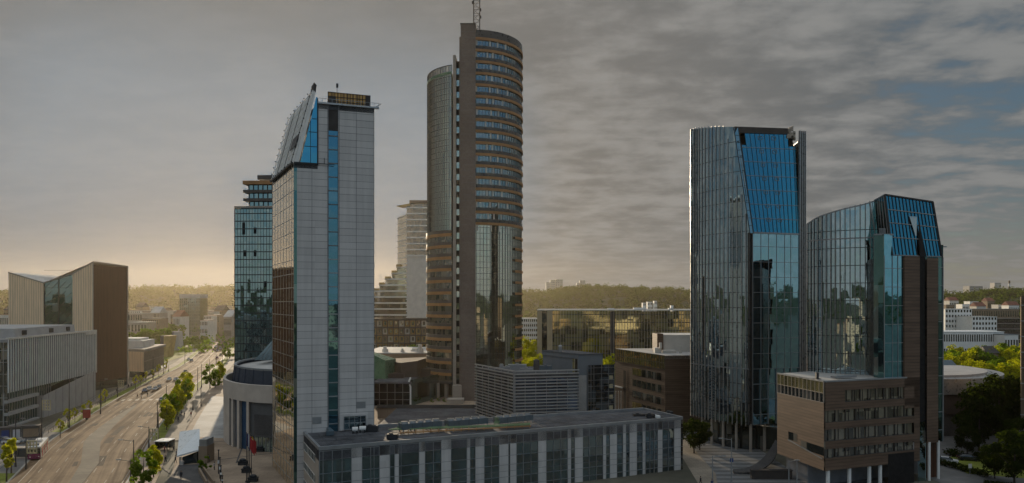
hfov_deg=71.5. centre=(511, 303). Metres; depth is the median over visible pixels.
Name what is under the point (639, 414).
roof unit
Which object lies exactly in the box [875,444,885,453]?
window
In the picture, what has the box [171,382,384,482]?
plaza
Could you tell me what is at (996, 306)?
house
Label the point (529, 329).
pale flats
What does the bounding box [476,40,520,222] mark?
upper windows
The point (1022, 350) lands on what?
tan flats
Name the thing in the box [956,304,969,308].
house
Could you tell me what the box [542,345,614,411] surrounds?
stair block
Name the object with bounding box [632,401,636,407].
window
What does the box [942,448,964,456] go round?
hedge
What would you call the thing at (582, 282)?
hilltop flats
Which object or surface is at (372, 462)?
window
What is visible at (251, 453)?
flagpole
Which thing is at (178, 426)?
sidewalk
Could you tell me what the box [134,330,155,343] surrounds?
distant tree
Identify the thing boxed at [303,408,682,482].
conference block
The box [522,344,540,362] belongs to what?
broad tree
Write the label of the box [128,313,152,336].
hazy house
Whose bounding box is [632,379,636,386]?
window
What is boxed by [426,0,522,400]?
round tower
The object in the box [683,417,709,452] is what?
dark tree
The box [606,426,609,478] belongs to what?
window
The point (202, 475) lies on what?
wall
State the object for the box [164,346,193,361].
lawn
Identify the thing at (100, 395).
street lamp
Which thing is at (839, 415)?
window
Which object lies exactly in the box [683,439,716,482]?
street
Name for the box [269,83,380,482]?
hotel tower
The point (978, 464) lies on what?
lawn
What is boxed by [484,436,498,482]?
window
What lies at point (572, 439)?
window
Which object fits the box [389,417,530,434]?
pipe rack
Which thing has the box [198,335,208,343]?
distant tree
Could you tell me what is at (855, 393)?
window
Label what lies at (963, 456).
parked car
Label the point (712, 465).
street lamp
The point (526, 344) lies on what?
broad tree
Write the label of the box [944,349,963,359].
broad tree
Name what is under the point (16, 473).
kerb
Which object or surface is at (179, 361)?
sidewalk
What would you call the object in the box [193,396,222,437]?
pale terrace
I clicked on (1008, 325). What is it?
balcony flats
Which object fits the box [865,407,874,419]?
window
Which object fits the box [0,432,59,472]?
sidewalk
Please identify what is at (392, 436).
roof unit
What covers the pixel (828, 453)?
window
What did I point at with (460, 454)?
window
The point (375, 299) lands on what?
terrace windows
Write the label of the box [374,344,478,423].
shopping mall
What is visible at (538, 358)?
broad tree
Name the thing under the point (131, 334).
distant tree
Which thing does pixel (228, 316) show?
hazy house
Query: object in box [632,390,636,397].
window
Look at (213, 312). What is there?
hazy house
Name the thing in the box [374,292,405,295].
terrace windows
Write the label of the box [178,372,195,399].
street tree
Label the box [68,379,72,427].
street lamp
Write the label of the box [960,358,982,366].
broad tree
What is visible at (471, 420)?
roof chiller
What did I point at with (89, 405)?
young tree
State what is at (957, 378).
banded hall
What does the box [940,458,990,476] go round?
hedge
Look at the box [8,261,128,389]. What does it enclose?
folded roof tower
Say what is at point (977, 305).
house
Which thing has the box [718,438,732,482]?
street lamp
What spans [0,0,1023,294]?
sky
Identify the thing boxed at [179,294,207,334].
hazy tower
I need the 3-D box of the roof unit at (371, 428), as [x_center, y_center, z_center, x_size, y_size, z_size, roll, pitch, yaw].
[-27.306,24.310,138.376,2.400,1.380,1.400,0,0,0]
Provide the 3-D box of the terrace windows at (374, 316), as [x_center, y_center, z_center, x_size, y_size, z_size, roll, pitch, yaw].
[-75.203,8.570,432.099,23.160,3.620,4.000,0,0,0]
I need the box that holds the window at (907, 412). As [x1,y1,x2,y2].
[903,408,912,416]
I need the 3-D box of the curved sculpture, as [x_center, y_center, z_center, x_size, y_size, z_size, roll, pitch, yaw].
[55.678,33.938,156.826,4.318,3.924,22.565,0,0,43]
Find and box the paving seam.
[162,441,271,473]
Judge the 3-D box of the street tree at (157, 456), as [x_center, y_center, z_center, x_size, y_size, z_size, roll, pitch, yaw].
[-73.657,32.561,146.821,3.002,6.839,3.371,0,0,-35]
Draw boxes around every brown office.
[615,333,700,426]
[777,371,919,482]
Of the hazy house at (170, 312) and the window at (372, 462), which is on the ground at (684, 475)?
the hazy house at (170, 312)
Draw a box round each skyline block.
[963,286,982,292]
[990,283,1000,288]
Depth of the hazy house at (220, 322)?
783.96 m
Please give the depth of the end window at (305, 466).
130.24 m
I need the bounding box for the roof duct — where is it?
[326,427,333,435]
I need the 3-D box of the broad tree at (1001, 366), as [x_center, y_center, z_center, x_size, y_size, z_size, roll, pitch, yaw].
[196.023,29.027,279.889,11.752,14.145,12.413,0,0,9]
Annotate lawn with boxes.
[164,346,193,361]
[951,455,1023,477]
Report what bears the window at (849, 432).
in the brown office at (867, 433)
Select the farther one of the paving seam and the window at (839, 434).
the paving seam
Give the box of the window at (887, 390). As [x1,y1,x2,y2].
[883,388,889,399]
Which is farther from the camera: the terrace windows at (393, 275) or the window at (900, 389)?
the terrace windows at (393, 275)
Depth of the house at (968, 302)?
1041.04 m
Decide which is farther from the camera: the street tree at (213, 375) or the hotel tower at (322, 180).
the street tree at (213, 375)
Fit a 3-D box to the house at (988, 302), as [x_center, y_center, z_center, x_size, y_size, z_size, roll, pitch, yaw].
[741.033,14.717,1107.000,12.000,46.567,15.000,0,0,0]
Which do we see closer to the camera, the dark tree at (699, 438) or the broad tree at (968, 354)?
the dark tree at (699, 438)
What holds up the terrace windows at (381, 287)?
in the white flats tower at (401, 293)
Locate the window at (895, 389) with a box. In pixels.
[890,387,898,398]
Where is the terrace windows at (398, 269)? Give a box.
[397,268,405,271]
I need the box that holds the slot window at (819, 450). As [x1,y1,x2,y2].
[788,431,823,455]
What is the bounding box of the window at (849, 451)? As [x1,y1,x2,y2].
[845,447,855,456]
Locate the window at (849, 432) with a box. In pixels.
[845,427,855,439]
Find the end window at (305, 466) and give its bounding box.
[303,460,314,482]
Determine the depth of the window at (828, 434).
135.36 m
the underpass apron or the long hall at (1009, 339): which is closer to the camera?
the underpass apron
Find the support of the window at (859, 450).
in the brown office at (867, 433)
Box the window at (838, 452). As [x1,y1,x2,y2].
[834,448,845,457]
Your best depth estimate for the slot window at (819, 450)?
139.65 m
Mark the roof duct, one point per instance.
(329, 431)
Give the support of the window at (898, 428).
in the brown office at (867, 433)
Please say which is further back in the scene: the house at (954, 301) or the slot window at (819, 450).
the house at (954, 301)
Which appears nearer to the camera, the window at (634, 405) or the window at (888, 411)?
the window at (888, 411)
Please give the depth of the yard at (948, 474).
149.26 m
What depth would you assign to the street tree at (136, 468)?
135.77 m
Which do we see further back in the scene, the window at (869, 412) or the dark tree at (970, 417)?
the dark tree at (970, 417)
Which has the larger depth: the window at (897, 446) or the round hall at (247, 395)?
the round hall at (247, 395)
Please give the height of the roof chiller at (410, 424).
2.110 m
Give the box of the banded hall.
[944,365,1003,435]
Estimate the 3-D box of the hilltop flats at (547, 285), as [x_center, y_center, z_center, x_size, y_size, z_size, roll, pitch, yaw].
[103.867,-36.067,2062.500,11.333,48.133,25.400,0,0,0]
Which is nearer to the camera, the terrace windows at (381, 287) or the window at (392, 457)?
the window at (392, 457)
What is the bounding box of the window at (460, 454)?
[451,439,466,482]
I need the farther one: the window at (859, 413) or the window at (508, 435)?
the window at (859, 413)
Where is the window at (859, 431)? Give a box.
[855,427,864,438]
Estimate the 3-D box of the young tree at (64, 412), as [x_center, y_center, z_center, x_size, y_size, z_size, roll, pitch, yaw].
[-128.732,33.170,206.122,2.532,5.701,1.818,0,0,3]
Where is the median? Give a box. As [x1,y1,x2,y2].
[69,405,136,482]
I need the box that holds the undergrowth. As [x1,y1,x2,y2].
[177,328,233,352]
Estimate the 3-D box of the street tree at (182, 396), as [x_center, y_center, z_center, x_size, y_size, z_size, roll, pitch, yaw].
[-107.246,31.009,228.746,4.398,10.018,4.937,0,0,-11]
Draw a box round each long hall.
[944,330,1003,351]
[994,334,1018,346]
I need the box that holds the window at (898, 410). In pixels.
[894,406,904,417]
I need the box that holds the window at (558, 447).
[546,430,567,482]
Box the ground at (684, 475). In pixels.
[10,335,938,482]
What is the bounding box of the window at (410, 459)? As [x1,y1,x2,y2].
[399,443,418,482]
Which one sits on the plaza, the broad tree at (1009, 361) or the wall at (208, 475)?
the wall at (208, 475)
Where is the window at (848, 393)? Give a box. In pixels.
[845,390,852,401]
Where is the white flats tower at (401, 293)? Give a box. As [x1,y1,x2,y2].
[374,200,426,317]
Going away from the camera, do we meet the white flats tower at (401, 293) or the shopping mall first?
the shopping mall
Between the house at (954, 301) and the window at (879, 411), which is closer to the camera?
the window at (879, 411)
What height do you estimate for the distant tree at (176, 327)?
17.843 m
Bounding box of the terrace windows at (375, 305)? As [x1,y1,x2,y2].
[374,304,406,307]
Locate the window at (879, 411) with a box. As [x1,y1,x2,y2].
[875,407,883,418]
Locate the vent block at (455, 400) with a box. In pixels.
[447,398,463,403]
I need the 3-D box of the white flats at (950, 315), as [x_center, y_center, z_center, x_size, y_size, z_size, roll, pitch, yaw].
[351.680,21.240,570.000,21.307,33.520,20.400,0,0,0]
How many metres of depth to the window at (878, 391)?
139.72 m
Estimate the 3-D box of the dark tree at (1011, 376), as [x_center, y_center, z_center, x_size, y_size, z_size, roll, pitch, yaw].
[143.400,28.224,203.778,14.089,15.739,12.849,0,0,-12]
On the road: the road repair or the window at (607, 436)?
the road repair
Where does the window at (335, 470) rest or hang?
in the conference block at (572, 447)
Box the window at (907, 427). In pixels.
[903,423,913,434]
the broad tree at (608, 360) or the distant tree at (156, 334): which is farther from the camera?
the distant tree at (156, 334)
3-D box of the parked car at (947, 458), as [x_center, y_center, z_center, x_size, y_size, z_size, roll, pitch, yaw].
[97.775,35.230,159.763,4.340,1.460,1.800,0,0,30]
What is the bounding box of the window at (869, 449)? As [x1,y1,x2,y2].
[865,445,875,454]
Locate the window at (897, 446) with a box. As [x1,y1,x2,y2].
[894,442,904,451]
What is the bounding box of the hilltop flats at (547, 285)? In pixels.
[546,282,549,290]
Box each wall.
[198,468,207,482]
[202,466,214,482]
[750,469,792,478]
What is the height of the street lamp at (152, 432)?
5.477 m
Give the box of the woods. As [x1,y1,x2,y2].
[0,282,1023,317]
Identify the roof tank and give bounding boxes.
[352,427,357,433]
[359,426,365,432]
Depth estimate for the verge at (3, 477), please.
147.17 m
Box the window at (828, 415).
[824,410,834,422]
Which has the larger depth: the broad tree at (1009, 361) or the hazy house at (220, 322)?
the hazy house at (220, 322)
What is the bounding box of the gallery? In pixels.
[128,337,165,377]
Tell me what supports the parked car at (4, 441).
on the sidewalk at (20, 461)
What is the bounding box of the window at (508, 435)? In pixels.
[508,435,509,482]
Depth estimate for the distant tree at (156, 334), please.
512.09 m
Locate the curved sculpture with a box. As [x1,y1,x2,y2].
[733,440,776,473]
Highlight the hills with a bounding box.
[0,289,1019,317]
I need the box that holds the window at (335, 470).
[319,449,351,482]
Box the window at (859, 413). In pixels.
[855,408,865,420]
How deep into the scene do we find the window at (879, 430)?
139.82 m
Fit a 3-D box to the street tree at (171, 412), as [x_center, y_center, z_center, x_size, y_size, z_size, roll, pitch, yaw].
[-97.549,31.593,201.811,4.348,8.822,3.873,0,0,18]
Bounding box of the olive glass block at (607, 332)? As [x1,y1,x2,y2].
[537,305,689,371]
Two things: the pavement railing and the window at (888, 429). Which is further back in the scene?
the pavement railing
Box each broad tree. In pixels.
[521,357,533,365]
[522,336,536,355]
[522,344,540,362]
[530,353,542,364]
[603,353,614,364]
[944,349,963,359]
[944,353,960,364]
[946,344,963,354]
[957,348,979,364]
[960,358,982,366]
[965,347,1005,363]
[972,360,999,371]
[984,345,1016,364]
[986,359,1017,373]
[994,342,1019,357]
[995,359,1019,378]
[1005,347,1019,361]
[1007,357,1019,367]
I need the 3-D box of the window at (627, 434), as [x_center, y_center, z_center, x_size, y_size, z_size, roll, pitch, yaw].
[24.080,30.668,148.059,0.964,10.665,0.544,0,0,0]
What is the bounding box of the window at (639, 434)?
[637,424,642,474]
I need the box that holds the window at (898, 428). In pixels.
[894,424,904,435]
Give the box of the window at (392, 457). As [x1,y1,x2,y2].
[390,445,394,482]
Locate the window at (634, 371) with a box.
[632,368,636,374]
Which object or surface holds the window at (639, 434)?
in the conference block at (572, 447)
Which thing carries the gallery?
on the ground at (684, 475)
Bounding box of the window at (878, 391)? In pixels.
[875,388,883,399]
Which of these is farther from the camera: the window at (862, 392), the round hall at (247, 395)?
the round hall at (247, 395)
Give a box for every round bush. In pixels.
[197,456,211,468]
[212,378,220,386]
[217,373,225,383]
[221,345,233,357]
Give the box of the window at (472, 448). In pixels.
[470,438,475,482]
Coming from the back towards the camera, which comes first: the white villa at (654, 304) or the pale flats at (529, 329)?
the white villa at (654, 304)
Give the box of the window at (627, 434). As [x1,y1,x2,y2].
[626,425,629,475]
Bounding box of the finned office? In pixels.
[0,324,96,425]
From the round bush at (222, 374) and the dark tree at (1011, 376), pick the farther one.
the round bush at (222, 374)
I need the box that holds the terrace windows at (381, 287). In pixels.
[380,286,405,289]
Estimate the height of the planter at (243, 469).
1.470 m
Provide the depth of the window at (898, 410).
141.61 m
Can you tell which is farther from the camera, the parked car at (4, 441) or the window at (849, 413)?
the parked car at (4, 441)
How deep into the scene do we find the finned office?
225.77 m
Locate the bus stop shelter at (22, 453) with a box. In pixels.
[14,446,27,456]
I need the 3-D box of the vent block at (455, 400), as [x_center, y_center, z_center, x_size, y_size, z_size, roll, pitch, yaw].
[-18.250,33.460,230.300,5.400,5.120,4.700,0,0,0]
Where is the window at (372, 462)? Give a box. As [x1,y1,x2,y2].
[362,446,379,482]
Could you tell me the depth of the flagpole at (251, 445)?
139.67 m
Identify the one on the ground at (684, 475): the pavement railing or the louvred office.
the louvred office
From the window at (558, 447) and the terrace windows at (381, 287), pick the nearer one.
the window at (558, 447)
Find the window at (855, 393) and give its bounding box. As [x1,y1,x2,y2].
[852,389,858,401]
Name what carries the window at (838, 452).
in the brown office at (867, 433)
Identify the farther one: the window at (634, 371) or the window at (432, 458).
the window at (634, 371)
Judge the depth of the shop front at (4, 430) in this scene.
186.85 m
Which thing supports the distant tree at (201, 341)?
on the ground at (684, 475)
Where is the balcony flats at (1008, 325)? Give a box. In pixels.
[997,318,1019,345]
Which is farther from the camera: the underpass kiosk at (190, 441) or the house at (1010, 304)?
the house at (1010, 304)
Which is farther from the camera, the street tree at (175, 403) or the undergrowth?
the undergrowth
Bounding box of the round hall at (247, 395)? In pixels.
[223,341,271,451]
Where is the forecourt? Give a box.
[683,431,885,482]
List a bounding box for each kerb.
[6,351,199,482]
[125,357,224,482]
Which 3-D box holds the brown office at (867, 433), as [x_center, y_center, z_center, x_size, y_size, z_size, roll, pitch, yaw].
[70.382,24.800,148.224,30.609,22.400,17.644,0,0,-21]
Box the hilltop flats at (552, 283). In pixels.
[550,280,554,289]
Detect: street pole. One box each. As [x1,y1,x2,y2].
[25,438,36,468]
[41,398,50,437]
[117,379,123,396]
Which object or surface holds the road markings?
on the road
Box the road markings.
[18,346,226,482]
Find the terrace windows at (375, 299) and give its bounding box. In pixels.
[374,298,405,301]
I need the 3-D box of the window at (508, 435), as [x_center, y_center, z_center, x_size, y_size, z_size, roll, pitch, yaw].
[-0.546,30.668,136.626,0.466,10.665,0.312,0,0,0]
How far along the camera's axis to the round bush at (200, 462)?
153.16 m
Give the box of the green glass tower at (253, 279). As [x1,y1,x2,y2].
[234,175,273,362]
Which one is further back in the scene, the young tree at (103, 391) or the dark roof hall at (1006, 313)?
the dark roof hall at (1006, 313)
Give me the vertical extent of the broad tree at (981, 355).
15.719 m
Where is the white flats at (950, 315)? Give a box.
[944,309,971,329]
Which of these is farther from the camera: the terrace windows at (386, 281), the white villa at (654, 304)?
the white villa at (654, 304)
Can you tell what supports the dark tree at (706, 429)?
on the forecourt
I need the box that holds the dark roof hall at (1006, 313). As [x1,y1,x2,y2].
[972,309,1018,317]
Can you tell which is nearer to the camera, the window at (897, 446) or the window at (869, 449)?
the window at (869, 449)
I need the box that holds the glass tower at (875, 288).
[806,194,946,480]
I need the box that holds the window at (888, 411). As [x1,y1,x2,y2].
[884,406,894,417]
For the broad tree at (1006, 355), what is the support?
on the ground at (684, 475)
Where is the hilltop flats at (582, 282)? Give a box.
[579,280,584,286]
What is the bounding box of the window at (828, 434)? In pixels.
[824,429,835,441]
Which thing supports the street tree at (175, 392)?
on the verge at (163, 431)
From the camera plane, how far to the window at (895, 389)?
141.23 m
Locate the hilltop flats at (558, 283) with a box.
[555,279,562,288]
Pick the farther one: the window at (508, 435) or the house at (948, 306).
the house at (948, 306)
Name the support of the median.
on the road
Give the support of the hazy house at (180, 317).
on the ground at (684, 475)
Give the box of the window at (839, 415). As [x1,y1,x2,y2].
[834,410,844,421]
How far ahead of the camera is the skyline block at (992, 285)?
2100.00 m
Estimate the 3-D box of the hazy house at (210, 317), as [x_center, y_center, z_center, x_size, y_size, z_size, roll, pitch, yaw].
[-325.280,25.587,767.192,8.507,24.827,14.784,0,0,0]
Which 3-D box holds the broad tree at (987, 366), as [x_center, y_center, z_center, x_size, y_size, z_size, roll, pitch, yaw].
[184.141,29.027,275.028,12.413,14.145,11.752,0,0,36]
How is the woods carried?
on the hills
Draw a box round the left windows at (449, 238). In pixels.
[428,233,452,381]
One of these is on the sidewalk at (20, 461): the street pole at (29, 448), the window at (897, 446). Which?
the street pole at (29, 448)
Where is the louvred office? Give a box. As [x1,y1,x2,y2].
[475,359,578,416]
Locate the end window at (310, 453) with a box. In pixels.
[303,441,314,462]
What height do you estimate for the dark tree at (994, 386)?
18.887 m
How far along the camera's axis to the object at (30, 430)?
189.45 m
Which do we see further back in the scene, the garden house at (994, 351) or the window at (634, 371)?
the garden house at (994, 351)
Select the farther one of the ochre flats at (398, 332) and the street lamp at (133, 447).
the ochre flats at (398, 332)
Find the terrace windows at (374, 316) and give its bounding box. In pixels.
[374,316,406,317]
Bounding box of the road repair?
[58,380,166,465]
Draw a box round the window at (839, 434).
[834,428,845,440]
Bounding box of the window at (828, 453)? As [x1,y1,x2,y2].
[824,449,835,458]
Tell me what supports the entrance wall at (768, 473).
on the forecourt
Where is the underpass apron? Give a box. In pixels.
[166,464,207,482]
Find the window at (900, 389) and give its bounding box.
[898,387,902,398]
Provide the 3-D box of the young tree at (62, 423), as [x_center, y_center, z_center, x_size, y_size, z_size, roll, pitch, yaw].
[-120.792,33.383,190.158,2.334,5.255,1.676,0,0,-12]
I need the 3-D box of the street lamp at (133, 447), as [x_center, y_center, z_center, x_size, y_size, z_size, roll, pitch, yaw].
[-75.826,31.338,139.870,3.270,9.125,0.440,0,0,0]
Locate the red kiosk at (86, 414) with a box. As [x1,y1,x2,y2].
[82,409,90,419]
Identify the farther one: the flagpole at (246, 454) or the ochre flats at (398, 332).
the ochre flats at (398, 332)
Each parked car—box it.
[1,438,19,443]
[14,437,27,443]
[940,456,958,462]
[956,453,978,461]
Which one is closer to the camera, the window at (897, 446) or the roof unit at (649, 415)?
the window at (897, 446)
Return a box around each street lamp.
[14,418,24,466]
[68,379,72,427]
[100,379,103,413]
[118,439,133,477]
[138,426,158,447]
[712,455,725,482]
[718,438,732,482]
[788,459,799,482]
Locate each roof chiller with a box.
[398,418,441,433]
[444,415,487,429]
[493,412,532,424]
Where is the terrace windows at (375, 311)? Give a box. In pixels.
[374,310,406,313]
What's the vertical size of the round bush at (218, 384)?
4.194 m
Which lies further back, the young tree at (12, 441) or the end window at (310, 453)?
the young tree at (12, 441)
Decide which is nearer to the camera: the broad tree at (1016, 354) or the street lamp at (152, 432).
the street lamp at (152, 432)
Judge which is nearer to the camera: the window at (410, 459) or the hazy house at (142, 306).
the window at (410, 459)
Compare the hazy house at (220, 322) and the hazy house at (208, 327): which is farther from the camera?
the hazy house at (220, 322)
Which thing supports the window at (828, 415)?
in the brown office at (867, 433)
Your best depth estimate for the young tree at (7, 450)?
142.51 m
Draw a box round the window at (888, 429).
[884,424,894,435]
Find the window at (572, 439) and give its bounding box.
[571,429,574,482]
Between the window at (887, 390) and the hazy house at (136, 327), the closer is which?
the window at (887, 390)
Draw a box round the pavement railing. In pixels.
[48,379,143,432]
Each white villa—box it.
[646,302,651,308]
[653,301,656,308]
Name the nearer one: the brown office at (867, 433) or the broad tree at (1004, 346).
the brown office at (867, 433)
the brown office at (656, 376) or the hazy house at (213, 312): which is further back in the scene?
the hazy house at (213, 312)
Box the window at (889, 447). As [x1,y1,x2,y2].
[884,443,894,452]
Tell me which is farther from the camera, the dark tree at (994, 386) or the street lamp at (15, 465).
the dark tree at (994, 386)
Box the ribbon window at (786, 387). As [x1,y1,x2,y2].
[778,384,822,401]
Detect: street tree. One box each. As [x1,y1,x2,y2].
[129,449,158,482]
[147,444,163,476]
[159,393,180,415]
[159,399,175,429]
[165,389,179,418]
[171,378,192,404]
[173,384,186,414]
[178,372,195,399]
[201,363,217,387]
[215,361,225,378]
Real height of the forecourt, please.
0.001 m
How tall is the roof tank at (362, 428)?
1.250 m
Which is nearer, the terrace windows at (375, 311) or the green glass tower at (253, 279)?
the green glass tower at (253, 279)
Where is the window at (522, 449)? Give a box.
[516,433,537,482]
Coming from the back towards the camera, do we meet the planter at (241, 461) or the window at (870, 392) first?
the planter at (241, 461)
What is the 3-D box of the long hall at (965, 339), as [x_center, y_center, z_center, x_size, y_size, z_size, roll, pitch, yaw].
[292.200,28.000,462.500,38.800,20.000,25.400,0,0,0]
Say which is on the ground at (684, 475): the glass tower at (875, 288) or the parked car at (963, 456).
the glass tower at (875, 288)
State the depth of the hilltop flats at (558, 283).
2050.00 m
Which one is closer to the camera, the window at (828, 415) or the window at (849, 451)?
the window at (828, 415)
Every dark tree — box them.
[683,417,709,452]
[687,421,712,449]
[951,396,1009,450]
[953,425,981,452]
[958,372,1020,441]
[976,444,1013,478]
[977,390,1018,435]
[980,428,1023,482]
[1001,416,1023,453]
[1004,374,1019,404]
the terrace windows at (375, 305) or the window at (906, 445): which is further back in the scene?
the terrace windows at (375, 305)
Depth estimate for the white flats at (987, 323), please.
540.00 m
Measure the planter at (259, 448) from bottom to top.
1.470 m
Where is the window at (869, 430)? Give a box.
[865,426,874,437]
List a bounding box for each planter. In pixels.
[237,458,247,464]
[241,465,250,472]
[248,474,258,481]
[256,445,263,451]
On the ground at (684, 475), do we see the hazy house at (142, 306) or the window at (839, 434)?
the hazy house at (142, 306)
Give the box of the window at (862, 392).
[859,389,868,400]
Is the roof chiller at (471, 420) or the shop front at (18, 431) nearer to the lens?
the roof chiller at (471, 420)
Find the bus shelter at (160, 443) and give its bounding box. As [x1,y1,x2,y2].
[154,438,175,451]
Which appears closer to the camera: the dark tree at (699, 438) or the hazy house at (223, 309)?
the dark tree at (699, 438)
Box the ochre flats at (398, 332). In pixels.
[374,318,426,348]
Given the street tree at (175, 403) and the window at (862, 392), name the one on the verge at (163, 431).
the street tree at (175, 403)
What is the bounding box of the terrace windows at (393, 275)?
[392,274,405,277]
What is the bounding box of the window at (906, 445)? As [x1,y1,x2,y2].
[903,441,913,450]
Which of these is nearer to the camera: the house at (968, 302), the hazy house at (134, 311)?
the hazy house at (134, 311)
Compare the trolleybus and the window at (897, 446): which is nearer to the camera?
the window at (897, 446)
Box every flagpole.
[245,432,250,482]
[249,435,254,482]
[251,435,255,473]
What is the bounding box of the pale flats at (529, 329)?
[522,318,536,350]
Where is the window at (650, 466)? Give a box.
[645,422,657,473]
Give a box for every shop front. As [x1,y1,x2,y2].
[0,426,10,437]
[11,425,21,437]
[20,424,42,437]
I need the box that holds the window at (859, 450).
[855,446,865,455]
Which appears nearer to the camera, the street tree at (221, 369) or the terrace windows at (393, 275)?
the street tree at (221, 369)
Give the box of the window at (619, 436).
[617,425,622,476]
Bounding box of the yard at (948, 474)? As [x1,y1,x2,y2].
[913,430,1023,482]
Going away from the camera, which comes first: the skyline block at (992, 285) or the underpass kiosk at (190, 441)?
the underpass kiosk at (190, 441)
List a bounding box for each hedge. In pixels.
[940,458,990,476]
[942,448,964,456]
[983,480,1011,482]
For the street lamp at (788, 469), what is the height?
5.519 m
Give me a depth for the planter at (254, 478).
142.99 m
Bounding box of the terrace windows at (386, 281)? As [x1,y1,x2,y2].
[385,280,405,283]
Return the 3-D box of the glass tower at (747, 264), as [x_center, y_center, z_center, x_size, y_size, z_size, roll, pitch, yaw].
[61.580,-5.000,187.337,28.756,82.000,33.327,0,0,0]
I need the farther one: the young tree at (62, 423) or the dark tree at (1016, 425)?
the young tree at (62, 423)
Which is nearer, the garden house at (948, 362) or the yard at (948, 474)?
the yard at (948, 474)
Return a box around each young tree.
[0,444,14,481]
[5,437,16,472]
[55,419,64,437]
[63,408,72,426]
[72,408,78,416]
[86,400,91,408]
[102,389,107,401]
[132,375,138,388]
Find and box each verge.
[0,473,14,482]
[52,345,204,431]
[153,345,233,438]
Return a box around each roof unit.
[365,424,378,431]
[386,432,398,439]
[633,413,645,415]
[646,413,654,417]
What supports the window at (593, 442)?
in the conference block at (572, 447)
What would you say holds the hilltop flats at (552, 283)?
on the hills
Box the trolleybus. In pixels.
[28,427,47,458]
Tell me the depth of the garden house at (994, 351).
331.75 m
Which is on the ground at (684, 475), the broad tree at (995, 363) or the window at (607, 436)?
the broad tree at (995, 363)
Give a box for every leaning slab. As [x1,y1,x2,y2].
[160,335,176,356]
[171,331,183,349]
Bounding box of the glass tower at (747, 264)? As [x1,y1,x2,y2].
[690,126,805,451]
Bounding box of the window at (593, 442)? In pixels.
[583,427,602,480]
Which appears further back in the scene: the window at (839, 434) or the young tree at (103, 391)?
the young tree at (103, 391)
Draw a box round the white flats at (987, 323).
[956,316,996,330]
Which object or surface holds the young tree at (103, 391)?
on the verge at (93, 409)
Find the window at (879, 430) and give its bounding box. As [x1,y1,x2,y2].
[875,425,884,436]
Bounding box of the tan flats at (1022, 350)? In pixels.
[1020,296,1023,458]
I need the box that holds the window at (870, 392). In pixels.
[867,389,874,400]
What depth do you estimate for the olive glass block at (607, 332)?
327.56 m
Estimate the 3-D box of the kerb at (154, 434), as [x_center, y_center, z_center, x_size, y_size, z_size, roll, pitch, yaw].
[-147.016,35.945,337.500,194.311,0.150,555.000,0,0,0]
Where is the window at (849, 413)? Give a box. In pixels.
[845,409,855,420]
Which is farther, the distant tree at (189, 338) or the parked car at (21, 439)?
the distant tree at (189, 338)
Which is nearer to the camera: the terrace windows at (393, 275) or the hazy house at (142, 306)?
the terrace windows at (393, 275)
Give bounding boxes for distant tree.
[128,332,137,336]
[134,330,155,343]
[138,328,161,343]
[153,328,172,334]
[168,324,186,335]
[186,336,194,347]
[195,339,203,345]
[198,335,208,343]
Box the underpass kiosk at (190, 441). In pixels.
[177,429,213,464]
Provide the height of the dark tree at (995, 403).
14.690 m
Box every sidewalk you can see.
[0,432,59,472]
[42,345,201,431]
[128,440,168,482]
[165,350,233,439]
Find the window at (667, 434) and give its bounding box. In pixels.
[662,421,673,471]
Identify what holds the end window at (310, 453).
in the conference block at (572, 447)
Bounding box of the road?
[9,336,229,482]
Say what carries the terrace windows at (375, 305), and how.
in the white flats tower at (401, 293)
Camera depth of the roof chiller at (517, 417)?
145.98 m
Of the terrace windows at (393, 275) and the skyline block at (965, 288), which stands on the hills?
the skyline block at (965, 288)
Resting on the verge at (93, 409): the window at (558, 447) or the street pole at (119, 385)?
the street pole at (119, 385)
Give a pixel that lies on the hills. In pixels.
(606, 300)
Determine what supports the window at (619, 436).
in the conference block at (572, 447)
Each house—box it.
[0,314,7,323]
[128,310,148,312]
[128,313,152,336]
[131,322,155,333]
[136,303,148,309]
[142,318,167,333]
[150,307,167,317]
[167,310,172,323]
[172,310,188,338]
[200,320,215,342]
[204,315,216,333]
[208,311,219,314]
[212,314,224,335]
[214,305,229,313]
[223,310,233,339]
[944,297,958,308]
[944,305,953,308]
[944,360,955,364]
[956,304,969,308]
[964,301,977,304]
[969,302,985,308]
[977,346,999,361]
[981,298,994,308]
[991,305,1001,308]
[1002,301,1018,308]
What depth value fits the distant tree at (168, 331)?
529.64 m
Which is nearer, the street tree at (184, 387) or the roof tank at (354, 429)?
the roof tank at (354, 429)
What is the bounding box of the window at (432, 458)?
[425,441,441,482]
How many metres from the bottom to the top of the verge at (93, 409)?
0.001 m
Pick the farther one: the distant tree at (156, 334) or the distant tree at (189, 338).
the distant tree at (189, 338)

